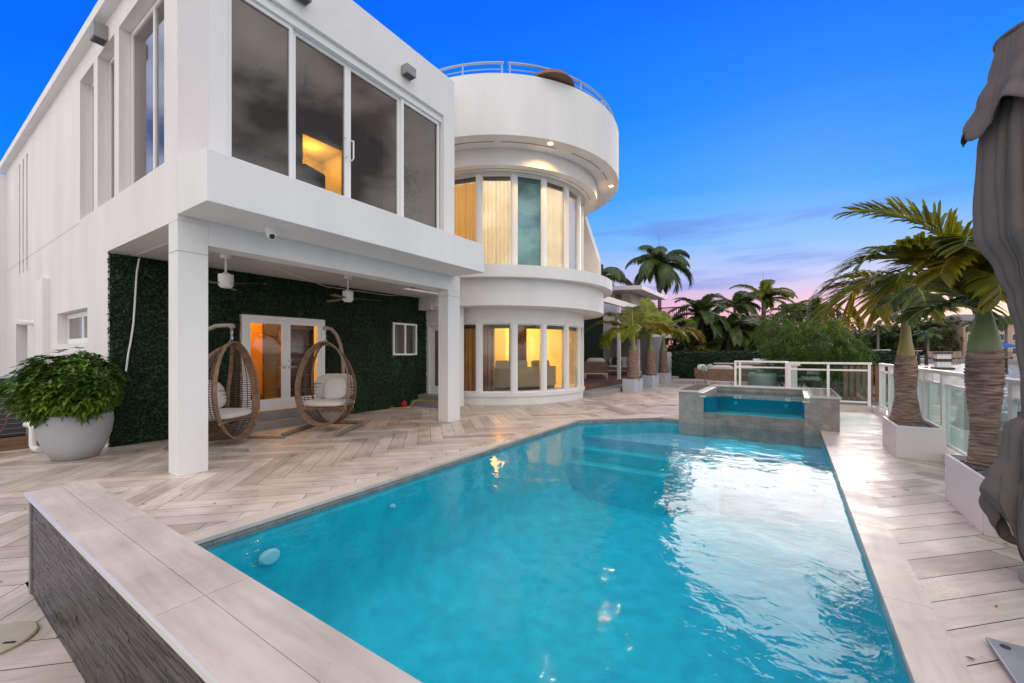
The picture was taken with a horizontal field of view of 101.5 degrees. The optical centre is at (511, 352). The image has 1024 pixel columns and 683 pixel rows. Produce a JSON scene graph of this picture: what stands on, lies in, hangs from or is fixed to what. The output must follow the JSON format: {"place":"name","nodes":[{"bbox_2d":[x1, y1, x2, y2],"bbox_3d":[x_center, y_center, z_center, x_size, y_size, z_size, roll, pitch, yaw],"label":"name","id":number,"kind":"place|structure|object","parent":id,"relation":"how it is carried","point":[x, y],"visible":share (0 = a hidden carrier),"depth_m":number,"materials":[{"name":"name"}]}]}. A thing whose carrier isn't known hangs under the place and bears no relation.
{"place":"outdoors","nodes":[
{"label":"outdoors","id":0,"kind":"place"},
{"bbox_2d":[0,428,39,451],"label":"timber platform","id":1,"kind":"structure","parent":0,"point":[14,443],"depth_m":6.06,"materials":[{"name":"brown wood"}]},
{"bbox_2d":[0,373,27,437],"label":"air conditioner","id":2,"kind":"object","parent":1,"relation":"on","point":[14,427],"visible":0.2,"depth_m":6.19,"materials":[{"name":"grey metal"}]},
{"bbox_2d":[302,163,324,188],"bbox_3d":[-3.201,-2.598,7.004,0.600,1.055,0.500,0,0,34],"label":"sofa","id":3,"kind":"object","parent":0,"point":[312,176],"visible":0.2,"depth_m":7.03,"materials":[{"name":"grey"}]},
{"bbox_2d":[0,378,1023,682],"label":"deck","id":4,"kind":"structure","parent":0,"point":[964,612],"depth_m":4.48,"materials":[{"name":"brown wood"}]},
{"bbox_2d":[0,621,38,653],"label":"skimmer lid","id":5,"kind":"object","parent":4,"relation":"on","point":[14,634],"visible":1,"depth_m":2.06,"materials":[{"name":"beige plastic"}]},
{"bbox_2d":[23,422,41,452],"bbox_3d":[-6.738,1.185,5.894,0.363,0.407,0.087,0,0,21],"label":"drain pipe","id":6,"kind":"object","parent":4,"relation":"on","point":[33,447],"visible":0.75,"depth_m":5.87,"materials":[{"name":"white paint"}]},
{"bbox_2d":[33,410,113,460],"bbox_3d":[-5.842,1.103,5.605,0.750,0.595,0.750,0,0,34],"label":"bowl planter","id":7,"kind":"object","parent":4,"relation":"on","point":[66,439],"visible":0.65,"depth_m":5.37,"materials":[{"name":"white ceramic"}]},
{"bbox_2d":[0,346,127,428],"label":"schefflera shrub","id":8,"kind":"object","parent":7,"relation":"in","point":[86,387],"visible":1,"depth_m":5.16,"materials":[{"name":"green plant"}]},
{"bbox_2d":[24,480,421,682],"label":"raised pool wall","id":9,"kind":"structure","parent":4,"relation":"on","point":[121,590],"depth_m":1.48,"materials":[{"name":"concrete"}]},
{"bbox_2d":[163,323,284,451],"bbox_3d":[-4.421,0.488,6.410,1.370,1.877,0.980,0,0,2],"label":"hanging egg chair","id":10,"kind":"object","parent":4,"relation":"on","point":[219,397],"visible":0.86,"depth_m":6.57,"materials":[{"name":"wicker"}]},
{"bbox_2d":[0,0,618,476],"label":"modern villa","id":11,"kind":"object","parent":4,"relation":"on","point":[140,122],"visible":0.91,"depth_m":7.51,"materials":[{"name":"white paint"}]},
{"bbox_2d":[67,311,86,343],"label":"window","id":12,"kind":"structure","parent":11,"relation":"in","point":[83,315],"depth_m":7.66,"materials":[{"name":"white metal"}]},
{"bbox_2d":[91,82,93,211],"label":"window","id":13,"kind":"structure","parent":11,"relation":"in","point":[92,86],"depth_m":7.14,"materials":[{"name":"white metal"}]},
{"bbox_2d":[89,19,107,46],"bbox_3d":[-6.083,-4.698,6.162,0.220,0.224,0.160,0,0,34],"label":"wall lamp","id":14,"kind":"object","parent":11,"relation":"attached to","point":[98,33],"visible":1,"depth_m":6.12,"materials":[{"name":"white metal"}]},
{"bbox_2d":[109,56,113,199],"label":"window","id":15,"kind":"structure","parent":11,"relation":"in","point":[111,64],"depth_m":6.57,"materials":[{"name":"white metal"}]},
{"bbox_2d":[125,258,139,370],"bbox_3d":[-5.761,-0.585,6.360,0.027,1.733,0.179,0,0,30],"label":"white cable","id":16,"kind":"object","parent":11,"relation":"hanging from","point":[133,322],"visible":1,"depth_m":6.37,"materials":[{"name":"white paint"}]},
{"bbox_2d":[131,0,163,184],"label":"window","id":17,"kind":"structure","parent":11,"relation":"in","point":[154,12],"depth_m":5.51,"materials":[{"name":"white metal"}]},
{"bbox_2d":[208,254,266,290],"bbox_3d":[-4.170,-1.226,6.306,1.022,0.505,1.143,0,0,5],"label":"ceiling fan","id":18,"kind":"object","parent":11,"relation":"hanging from","point":[225,279],"visible":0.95,"depth_m":6.26,"materials":[{"name":"white paint"}]},
{"bbox_2d":[251,323,263,399],"bbox_3d":[-6.302,0.009,10.005,0.410,2.219,0.550,0,0,34],"label":"tall cupboard","id":19,"kind":"object","parent":11,"relation":"on","point":[257,343],"visible":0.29,"depth_m":10.00,"materials":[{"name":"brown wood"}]},
{"bbox_2d":[106,251,426,446],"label":"leaf wall","id":20,"kind":"structure","parent":11,"relation":"attached to","point":[384,377],"depth_m":7.61,"materials":[{"name":"green plant"}]},
{"bbox_2d":[240,314,324,410],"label":"french doors","id":21,"kind":"structure","parent":11,"relation":"in","point":[286,401],"depth_m":8.28,"materials":[{"name":"white metal"}]},
{"bbox_2d":[277,324,313,396],"bbox_3d":[-5.272,0.009,11.151,0.450,2.219,1.700,0,0,34],"label":"shelf unit","id":22,"kind":"object","parent":11,"relation":"on","point":[302,340],"visible":0.18,"depth_m":10.91,"materials":[{"name":"brown wood"}]},
{"bbox_2d":[257,64,351,118],"bbox_3d":[-3.547,-4.510,6.889,1.360,0.580,1.230,0,0,34],"label":"ceiling fan","id":23,"kind":"object","parent":11,"relation":"hanging from","point":[306,95],"visible":0.98,"depth_m":6.93,"materials":[{"name":"grey"}]},
{"bbox_2d":[227,0,441,228],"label":"window","id":24,"kind":"structure","parent":11,"relation":"in","point":[296,29],"depth_m":6.64,"materials":[{"name":"white metal"}]},
{"bbox_2d":[326,275,380,301],"bbox_3d":[-3.025,-1.226,8.124,1.022,0.505,1.143,0,0,-26],"label":"ceiling fan","id":25,"kind":"object","parent":11,"relation":"hanging from","point":[347,295],"visible":0.98,"depth_m":8.00,"materials":[{"name":"white paint"}]},
{"bbox_2d":[392,323,416,354],"bbox_3d":[-2.840,-0.350,10.941,0.190,0.900,0.850,0,0,34],"label":"window","id":26,"kind":"structure","parent":11,"relation":"in","point":[401,332],"depth_m":10.97,"materials":[{"name":"white metal"}]},
{"bbox_2d":[390,164,425,218],"bbox_3d":[-2.085,-2.893,8.301,0.575,1.644,0.610,0,0,34],"label":"potted plant","id":27,"kind":"object","parent":11,"relation":"on","point":[413,209],"visible":0.56,"depth_m":8.29,"materials":[{"name":"green plant"}]},
{"bbox_2d":[401,63,415,80],"bbox_3d":[-1.842,-4.998,7.456,0.160,0.163,0.220,0,0,34],"label":"wall lamp","id":28,"kind":"object","parent":11,"relation":"attached to","point":[408,71],"visible":1,"depth_m":7.40,"materials":[{"name":"metal"}]},
{"bbox_2d":[431,326,437,393],"bbox_3d":[-1.911,0.190,11.343,0.750,1.860,0.030,0,0,34],"label":"entrance door","id":29,"kind":"structure","parent":11,"relation":"in","point":[434,389],"depth_m":11.49,"materials":[{"name":"white metal"}]},
{"bbox_2d":[455,182,475,241],"bbox_3d":[-1.536,-3.525,11.853,1.464,2.390,0.226,0,0,30],"label":"curtain","id":30,"kind":"object","parent":11,"relation":"hanging from","point":[465,210],"visible":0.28,"depth_m":11.69,"materials":[{"name":"brown fabric"}]},
{"bbox_2d":[464,329,475,390],"bbox_3d":[-1.531,0.185,11.785,1.423,1.810,0.200,0,0,28],"label":"curtain","id":31,"kind":"object","parent":11,"relation":"hanging from","point":[469,359],"visible":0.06,"depth_m":11.60,"materials":[{"name":"fabric"}]},
{"bbox_2d":[483,328,494,390],"bbox_3d":[-0.680,0.185,11.546,0.380,1.810,0.140,0,0,8],"label":"curtain","id":32,"kind":"object","parent":11,"relation":"hanging from","point":[488,359],"visible":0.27,"depth_m":11.54,"materials":[{"name":"fabric"}]},
{"bbox_2d":[482,323,510,392],"bbox_3d":[-0.414,0.152,11.338,0.789,1.884,0.120,0,0,0],"label":"window","id":33,"kind":"structure","parent":11,"relation":"in","point":[484,325],"depth_m":11.28,"materials":[{"name":"white metal"}]},
{"bbox_2d":[482,174,510,243],"bbox_3d":[-0.414,-3.561,11.338,0.789,2.479,0.120,0,0,0],"label":"window","id":34,"kind":"structure","parent":11,"relation":"in","point":[485,177],"depth_m":11.34,"materials":[{"name":"white metal"}]},
{"bbox_2d":[483,181,510,263],"bbox_3d":[-0.419,-3.525,11.537,0.797,2.390,0.153,0,0,3],"label":"curtain","id":35,"kind":"object","parent":11,"relation":"hanging from","point":[497,221],"visible":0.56,"depth_m":11.53,"materials":[{"name":"white fabric"}]},
{"bbox_2d":[509,328,526,366],"bbox_3d":[0.179,0.185,12.387,0.522,1.810,0.153,0,0,-17],"label":"curtain","id":36,"kind":"object","parent":11,"relation":"hanging from","point":[522,344],"visible":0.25,"depth_m":12.42,"materials":[{"name":"fabric"}]},
{"bbox_2d":[495,360,555,390],"bbox_3d":[0.203,0.659,12.679,2.492,0.862,1.086,0,0,-25],"label":"curved sofa","id":37,"kind":"object","parent":11,"relation":"on","point":[528,378],"visible":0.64,"depth_m":12.21,"materials":[{"name":"beige fabric"}]},
{"bbox_2d":[517,323,541,392],"bbox_3d":[0.457,0.152,11.479,0.724,1.884,0.120,0,0,-19],"label":"window","id":38,"kind":"structure","parent":11,"relation":"in","point":[519,326],"depth_m":11.51,"materials":[{"name":"white metal"}]},
{"bbox_2d":[517,175,541,265],"bbox_3d":[0.466,-3.560,11.451,0.060,2.479,0.724,0,0,71],"label":"window","id":39,"kind":"structure","parent":11,"relation":"in","point":[529,189],"depth_m":11.45,"materials":[{"name":"teal glass"}]},
{"bbox_2d":[547,187,558,266],"bbox_3d":[1.085,-3.525,12.046,0.777,2.390,0.158,0,0,-38],"label":"curtain","id":40,"kind":"object","parent":11,"relation":"hanging from","point":[552,228],"visible":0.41,"depth_m":12.10,"materials":[{"name":"white fabric"}]},
{"bbox_2d":[534,69,574,86],"bbox_3d":[0.991,-6.856,10.800,1.240,0.712,1.240,0,0,34],"label":"rooftop parasol","id":41,"kind":"object","parent":11,"relation":"on","point":[557,75],"visible":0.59,"depth_m":10.36,"materials":[{"name":"brown fabric"}]},
{"bbox_2d":[547,324,564,391],"bbox_3d":[1.205,0.152,11.884,0.724,1.884,0.120,0,0,-38],"label":"window","id":42,"kind":"structure","parent":11,"relation":"in","point":[549,326],"depth_m":12.05,"materials":[{"name":"white metal"}]},
{"bbox_2d":[547,180,564,267],"bbox_3d":[1.205,-3.561,11.884,0.724,2.479,0.120,0,0,-38],"label":"window","id":43,"kind":"structure","parent":11,"relation":"in","point":[550,184],"depth_m":12.05,"materials":[{"name":"white metal"}]},
{"bbox_2d":[559,193,574,268],"bbox_3d":[1.826,-3.525,13.251,0.324,2.390,2.026,0,0,19],"label":"curtain","id":44,"kind":"object","parent":11,"relation":"hanging from","point":[571,234],"visible":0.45,"depth_m":12.81,"materials":[{"name":"white fabric"}]},
{"bbox_2d":[569,326,578,389],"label":"window","id":45,"kind":"structure","parent":11,"relation":"in","point":[571,328],"depth_m":12.75,"materials":[{"name":"white metal"}]},
{"bbox_2d":[569,189,578,269],"bbox_3d":[1.781,-3.561,12.494,0.125,2.479,0.701,0,0,34],"label":"window","id":46,"kind":"structure","parent":11,"relation":"in","point":[575,196],"depth_m":12.75,"materials":[{"name":"white metal"}]},
{"bbox_2d":[281,326,362,436],"bbox_3d":[-3.349,0.458,7.636,0.980,1.877,1.370,0,0,1],"label":"hanging egg chair","id":47,"kind":"object","parent":4,"relation":"on","point":[322,402],"visible":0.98,"depth_m":7.53,"materials":[{"name":"brown wicker"}]},
{"bbox_2d":[324,377,346,398],"bbox_3d":[-3.277,0.665,7.770,0.424,0.417,0.239,0,0,-3],"label":"pillow","id":48,"kind":"object","parent":47,"relation":"on","point":[335,388],"visible":0.95,"depth_m":7.71,"materials":[{"name":"white fabric"}]},
{"bbox_2d":[182,416,975,682],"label":"swimming pool","id":49,"kind":"structure","parent":4,"relation":"in","point":[647,549],"depth_m":4.67,"materials":[{"name":"blue liquid"}]},
{"bbox_2d":[583,376,678,396],"bbox_3d":[4.646,1.335,18.719,2.950,0.130,11.700,0,0,34],"label":"stone step","id":50,"kind":"object","parent":4,"relation":"on","point":[604,391],"visible":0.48,"depth_m":14.06,"materials":[{"name":"stone"}]},
{"bbox_2d":[622,378,642,392],"bbox_3d":[4.377,1.165,15.172,0.452,0.470,0.960,0,0,34],"label":"rectangular planter","id":51,"kind":"object","parent":4,"relation":"on","point":[632,385],"visible":0.88,"depth_m":14.82,"materials":[{"name":"white concrete"}]},
{"bbox_2d":[586,306,671,380],"bbox_3d":[4.232,-0.403,15.426,3.071,2.819,2.410,0,0,-34],"label":"bottle palm","id":52,"kind":"object","parent":51,"relation":"in","point":[633,319],"visible":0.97,"depth_m":15.06,"materials":[{"name":"green plant"}]},
{"bbox_2d":[642,375,658,386],"bbox_3d":[5.764,1.165,17.432,0.452,0.470,0.960,0,0,34],"label":"rectangular planter","id":53,"kind":"object","parent":4,"relation":"on","point":[651,381],"visible":0.75,"depth_m":17.07,"materials":[{"name":"white concrete"}]},
{"bbox_2d":[618,297,688,376],"bbox_3d":[5.828,-0.702,17.413,2.837,3.417,1.951,0,0,-13],"label":"bottle palm","id":54,"kind":"object","parent":53,"relation":"in","point":[647,305],"visible":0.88,"depth_m":17.35,"materials":[{"name":"green plant"}]},
{"bbox_2d":[656,372,670,382],"bbox_3d":[7.107,1.165,19.662,0.492,0.470,0.960,0,0,34],"label":"rectangular planter","id":55,"kind":"object","parent":4,"relation":"on","point":[664,377],"visible":0.61,"depth_m":19.27,"materials":[{"name":"white concrete"}]},
{"bbox_2d":[636,311,704,372],"bbox_3d":[7.284,-0.528,19.659,3.422,3.069,2.128,0,0,14],"label":"bottle palm","id":56,"kind":"object","parent":55,"relation":"in","point":[663,363],"visible":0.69,"depth_m":19.52,"materials":[{"name":"green plant"}]},
{"bbox_2d":[694,364,720,383],"bbox_3d":[8.726,0.962,18.714,0.828,0.883,0.820,0,0,-36],"label":"wicker armchair","id":57,"kind":"object","parent":4,"relation":"on","point":[699,374],"visible":0.64,"depth_m":18.62,"materials":[{"name":"beige"}]},
{"bbox_2d":[707,365,738,383],"bbox_3d":[8.902,0.962,17.587,1.078,0.883,0.820,0,0,44],"label":"wicker sofa","id":58,"kind":"object","parent":4,"relation":"on","point":[720,373],"visible":0.81,"depth_m":17.32,"materials":[{"name":"beige wicker"}]},
{"bbox_2d":[678,383,841,446],"bbox_3d":[5.281,1.318,9.054,2.735,1.064,2.315,0,0,34],"label":"hot tub","id":59,"kind":"object","parent":4,"relation":"on","point":[817,409],"visible":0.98,"depth_m":8.38,"materials":[{"name":"grey stone"}]},
{"bbox_2d":[706,390,802,401],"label":"spa water","id":60,"kind":"structure","parent":59,"relation":"in","point":[788,397],"depth_m":8.93,"materials":[{"name":"teal liquid"}]},
{"bbox_2d":[734,361,785,386],"bbox_3d":[7.277,0.820,12.276,1.340,1.160,0.080,0,0,34],"label":"glass railing","id":61,"kind":"object","parent":4,"relation":"on","point":[735,371],"visible":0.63,"depth_m":12.46,"materials":[{"name":"white paint"}]},
{"bbox_2d":[748,371,776,385],"bbox_3d":[9.699,1.060,16.249,0.960,0.680,0.960,0,0,34],"label":"fire table","id":62,"kind":"object","parent":4,"relation":"on","point":[758,378],"visible":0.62,"depth_m":15.88,"materials":[{"name":"concrete"}]},
{"bbox_2d":[840,404,959,463],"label":"kerb","id":63,"kind":"structure","parent":4,"relation":"on","point":[876,410],"depth_m":9.96,"materials":[{"name":"stone"}]},
{"bbox_2d":[788,362,871,405],"bbox_3d":[7.939,0.760,10.511,1.680,1.040,0.080,0,0,34],"label":"glass railing","id":64,"kind":"object","parent":63,"relation":"on","point":[828,369],"visible":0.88,"depth_m":10.40,"materials":[{"name":"white paint"}]},
{"bbox_2d":[879,363,1020,455],"bbox_3d":[5.604,0.760,5.337,0.085,1.040,10.160,0,0,34],"label":"glass railing","id":65,"kind":"object","parent":63,"relation":"on","point":[924,389],"visible":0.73,"depth_m":5.59,"materials":[{"name":"white paint"}]},
{"bbox_2d":[882,416,946,461],"bbox_3d":[5.593,1.185,5.861,0.492,0.430,1.000,0,0,34],"label":"rectangular planter","id":66,"kind":"object","parent":4,"relation":"on","point":[929,443],"visible":0.9,"depth_m":5.49,"materials":[{"name":"white concrete"}]},
{"bbox_2d":[802,270,1008,424],"bbox_3d":[5.513,-0.097,6.085,2.334,2.248,1.822,0,0,-17],"label":"bottle palm","id":67,"kind":"object","parent":66,"relation":"in","point":[905,409],"visible":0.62,"depth_m":5.90,"materials":[{"name":"green plant"}]},
{"bbox_2d":[945,454,1013,537],"bbox_3d":[4.101,1.185,3.479,0.512,0.430,1.000,0,0,34],"label":"rectangular planter","id":68,"kind":"object","parent":4,"relation":"on","point":[963,481],"visible":0.53,"depth_m":3.55,"materials":[{"name":"white concrete"}]},
{"bbox_2d":[823,196,1006,467],"bbox_3d":[4.128,-0.286,3.993,2.297,2.626,2.059,0,0,1],"label":"bottle palm","id":69,"kind":"object","parent":68,"relation":"in","point":[953,260],"visible":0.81,"depth_m":3.65,"materials":[{"name":"green plant"}]},
{"bbox_2d":[960,21,1023,582],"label":"closed umbrella","id":70,"kind":"object","parent":4,"relation":"on","point":[994,123],"visible":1,"depth_m":2.55,"materials":[{"name":"grey fabric"}]},
{"bbox_2d":[985,637,1023,682],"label":"base plate","id":71,"kind":"object","parent":4,"relation":"on","point":[1010,656],"visible":1,"depth_m":1.89,"materials":[{"name":"metal"}]},
{"bbox_2d":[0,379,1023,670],"bbox_3d":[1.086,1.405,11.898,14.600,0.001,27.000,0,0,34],"label":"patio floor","id":72,"kind":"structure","parent":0,"point":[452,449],"depth_m":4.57,"materials":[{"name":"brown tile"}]},
{"bbox_2d":[0,0,1023,346],"label":"sky","id":73,"kind":"structure","parent":0,"point":[744,126],"materials":[{"name":"blue"}]},
{"bbox_2d":[25,378,1007,588],"bbox_3d":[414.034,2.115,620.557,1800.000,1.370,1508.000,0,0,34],"label":"ground","id":74,"kind":"structure","parent":0,"point":[1004,419],"depth_m":11.78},
{"bbox_2d":[603,267,632,285],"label":"royal palm","id":75,"kind":"object","parent":74,"relation":"on","point":[618,275],"visible":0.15,"depth_m":26.53,"materials":[{"name":"green plant"}]},
{"bbox_2d":[603,285,666,337],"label":"neighbour house","id":76,"kind":"structure","parent":74,"relation":"on","point":[632,294],"depth_m":23.60,"materials":[{"name":"white paint"}]},
{"bbox_2d":[652,306,687,339],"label":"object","id":77,"kind":"object","parent":76,"relation":"attached to","point":[669,335],"visible":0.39,"depth_m":25.65,"materials":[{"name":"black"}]},
{"bbox_2d":[625,245,693,311],"bbox_3d":[10.552,-3.437,30.003,4.495,10.074,4.960,0,0,34],"label":"royal palm","id":78,"kind":"object","parent":74,"relation":"on","point":[658,265],"visible":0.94,"depth_m":29.42,"materials":[{"name":"green plant"}]},
{"bbox_2d":[668,293,739,345],"bbox_3d":[11.765,-0.955,26.008,3.957,5.110,4.411,0,0,-26],"label":"date palm","id":79,"kind":"object","parent":74,"relation":"on","point":[702,310],"visible":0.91,"depth_m":25.39,"materials":[{"name":"green plant"}]},
{"bbox_2d":[665,339,756,351],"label":"green tree","id":80,"kind":"object","parent":74,"relation":"on","point":[674,347],"visible":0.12,"depth_m":27.14,"materials":[{"name":"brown plant"}]},
{"bbox_2d":[690,312,768,350],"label":"date palm","id":81,"kind":"object","parent":74,"relation":"on","point":[735,335],"visible":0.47,"depth_m":25.37,"materials":[{"name":"green plant"}]},
{"bbox_2d":[711,290,763,316],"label":"royal palm","id":82,"kind":"object","parent":74,"relation":"on","point":[751,307],"visible":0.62,"depth_m":33.45,"materials":[{"name":"green plant"}]},
{"bbox_2d":[721,321,777,351],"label":"date palm","id":83,"kind":"object","parent":74,"relation":"on","point":[746,338],"visible":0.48,"depth_m":25.44,"materials":[{"name":"green plant"}]},
{"bbox_2d":[729,279,797,316],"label":"royal palm","id":84,"kind":"object","parent":74,"relation":"on","point":[767,293],"visible":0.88,"depth_m":33.42,"materials":[{"name":"green plant"}]},
{"bbox_2d":[671,350,896,384],"bbox_3d":[12.884,0.656,20.662,9.612,1.600,0.648,0,0,34],"label":"clipped hedge","id":85,"kind":"object","parent":74,"relation":"on","point":[684,364],"visible":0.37,"depth_m":21.79,"materials":[{"name":"green plant"}]},
{"bbox_2d":[766,299,806,333],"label":"royal palm","id":86,"kind":"object","parent":74,"relation":"on","point":[784,304],"visible":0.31,"depth_m":35.82,"materials":[{"name":"plant"}]},
{"bbox_2d":[738,300,872,351],"bbox_3d":[19.756,-1.304,28.361,11.256,5.510,6.714,0,0,-31],"label":"green tree","id":87,"kind":"object","parent":74,"relation":"on","point":[799,319],"visible":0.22,"depth_m":28.11,"materials":[{"name":"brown plant"}]},
{"bbox_2d":[786,297,841,346],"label":"royal palm","id":88,"kind":"object","parent":74,"relation":"on","point":[814,307],"visible":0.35,"depth_m":30.60,"materials":[{"name":"plant"}]},
{"bbox_2d":[749,312,881,395],"bbox_3d":[11.034,-0.073,15.934,2.960,3.310,5.173,0,0,-14],"label":"oleander bush","id":89,"kind":"object","parent":74,"relation":"on","point":[787,344],"visible":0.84,"depth_m":15.22,"materials":[{"name":"green plant"}]},
{"bbox_2d":[801,319,854,350],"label":"date palm","id":90,"kind":"object","parent":74,"relation":"on","point":[832,326],"visible":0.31,"depth_m":23.84,"materials":[{"name":"plant"}]},
{"bbox_2d":[853,324,897,351],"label":"bank tree","id":91,"kind":"object","parent":74,"relation":"on","point":[871,332],"visible":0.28,"depth_m":100.19,"materials":[{"name":"green plant"}]},
{"bbox_2d":[865,320,891,351],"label":"bank palm","id":92,"kind":"object","parent":74,"relation":"on","point":[877,325],"visible":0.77,"depth_m":94.79,"materials":[{"name":"plant"}]},
{"bbox_2d":[843,366,927,401],"bbox_3d":[10.850,1.100,12.001,2.130,1.400,0.090,0,0,34],"label":"picket fence","id":93,"kind":"object","parent":74,"relation":"on","point":[858,394],"visible":0.2,"depth_m":12.35,"materials":[{"name":"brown wood"}]},
{"bbox_2d":[871,325,923,352],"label":"bank tree","id":94,"kind":"object","parent":74,"relation":"on","point":[894,333],"visible":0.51,"depth_m":95.40,"materials":[{"name":"green plant"}]},
{"bbox_2d":[912,327,946,353],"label":"bank palm","id":95,"kind":"object","parent":74,"relation":"on","point":[928,335],"visible":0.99,"depth_m":87.57,"materials":[{"name":"plant"}]},
{"bbox_2d":[898,316,966,355],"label":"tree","id":96,"kind":"object","parent":74,"relation":"on","point":[925,326],"visible":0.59,"depth_m":91.97,"materials":[{"name":"green plant"}]},
{"bbox_2d":[918,314,1016,359],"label":"waterfront house","id":97,"kind":"structure","parent":74,"relation":"on","point":[961,332],"depth_m":90.77,"materials":[{"name":"beige"}]},
{"bbox_2d":[997,315,1011,356],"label":"bank palm","id":98,"kind":"object","parent":74,"relation":"on","point":[1009,321],"visible":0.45,"depth_m":85.80,"materials":[{"name":"plant"}]},
{"bbox_2d":[584,373,644,389],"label":"wood terrace","id":99,"kind":"structure","parent":0,"point":[593,381],"depth_m":16.68,"materials":[{"name":"wood"}]},
{"bbox_2d":[584,358,607,378],"bbox_3d":[3.569,0.662,18.024,0.978,0.883,0.820,0,0,4],"label":"wicker armchair","id":100,"kind":"object","parent":99,"relation":"on","point":[596,365],"visible":0.96,"depth_m":17.67,"materials":[{"name":"beige wicker"}]},
{"bbox_2d":[603,297,639,378],"bbox_3d":[3.317,-0.540,19.232,4.070,3.280,9.322,0,0,34],"label":"pergola","id":101,"kind":"object","parent":99,"relation":"on","point":[611,304],"visible":0.28,"depth_m":17.50,"materials":[{"name":"white paint"}]},
{"bbox_2d":[605,357,641,374],"bbox_3d":[5.620,0.662,21.049,1.728,0.883,0.820,0,0,19],"label":"wicker sofa","id":102,"kind":"object","parent":99,"relation":"on","point":[611,367],"visible":0.35,"depth_m":20.89,"materials":[{"name":"beige"}]},
{"bbox_2d":[603,337,661,373],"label":"privacy wall","id":103,"kind":"structure","parent":99,"relation":"on","point":[611,352],"depth_m":22.15,"materials":[{"name":"grey"}]},
{"bbox_2d":[714,359,788,383],"bbox_3d":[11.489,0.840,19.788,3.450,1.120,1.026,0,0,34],"label":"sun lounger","id":104,"kind":"object","parent":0,"point":[732,364],"visible":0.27,"depth_m":19.51,"materials":[{"name":"white fabric"}]},
{"bbox_2d":[918,362,1019,413],"bbox_3d":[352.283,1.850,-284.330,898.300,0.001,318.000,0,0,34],"label":"canal water","id":105,"kind":"structure","parent":0,"point":[1013,371],"depth_m":41.15,"materials":[{"name":"grey liquid"}]},
{"bbox_2d":[930,352,956,446],"bbox_3d":[7.699,1.295,7.486,0.300,2.610,0.300,0,0,34],"label":"piling","id":106,"kind":"object","parent":105,"relation":"in","point":[942,360],"visible":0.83,"depth_m":7.40,"materials":[{"name":"white"}]},
{"bbox_2d":[955,364,964,437],"bbox_3d":[9.489,1.515,8.816,0.380,2.570,0.380,0,0,34],"label":"dock piling","id":107,"kind":"object","parent":105,"relation":"in","point":[960,408],"visible":0.23,"depth_m":8.74,"materials":[{"name":"white paint"}]},
{"bbox_2d":[961,377,969,452],"bbox_3d":[7.824,1.515,7.042,0.380,2.570,0.380,0,0,34],"label":"dock piling","id":108,"kind":"object","parent":105,"relation":"in","point":[966,428],"visible":0.09,"depth_m":7.08,"materials":[{"name":"white paint"}]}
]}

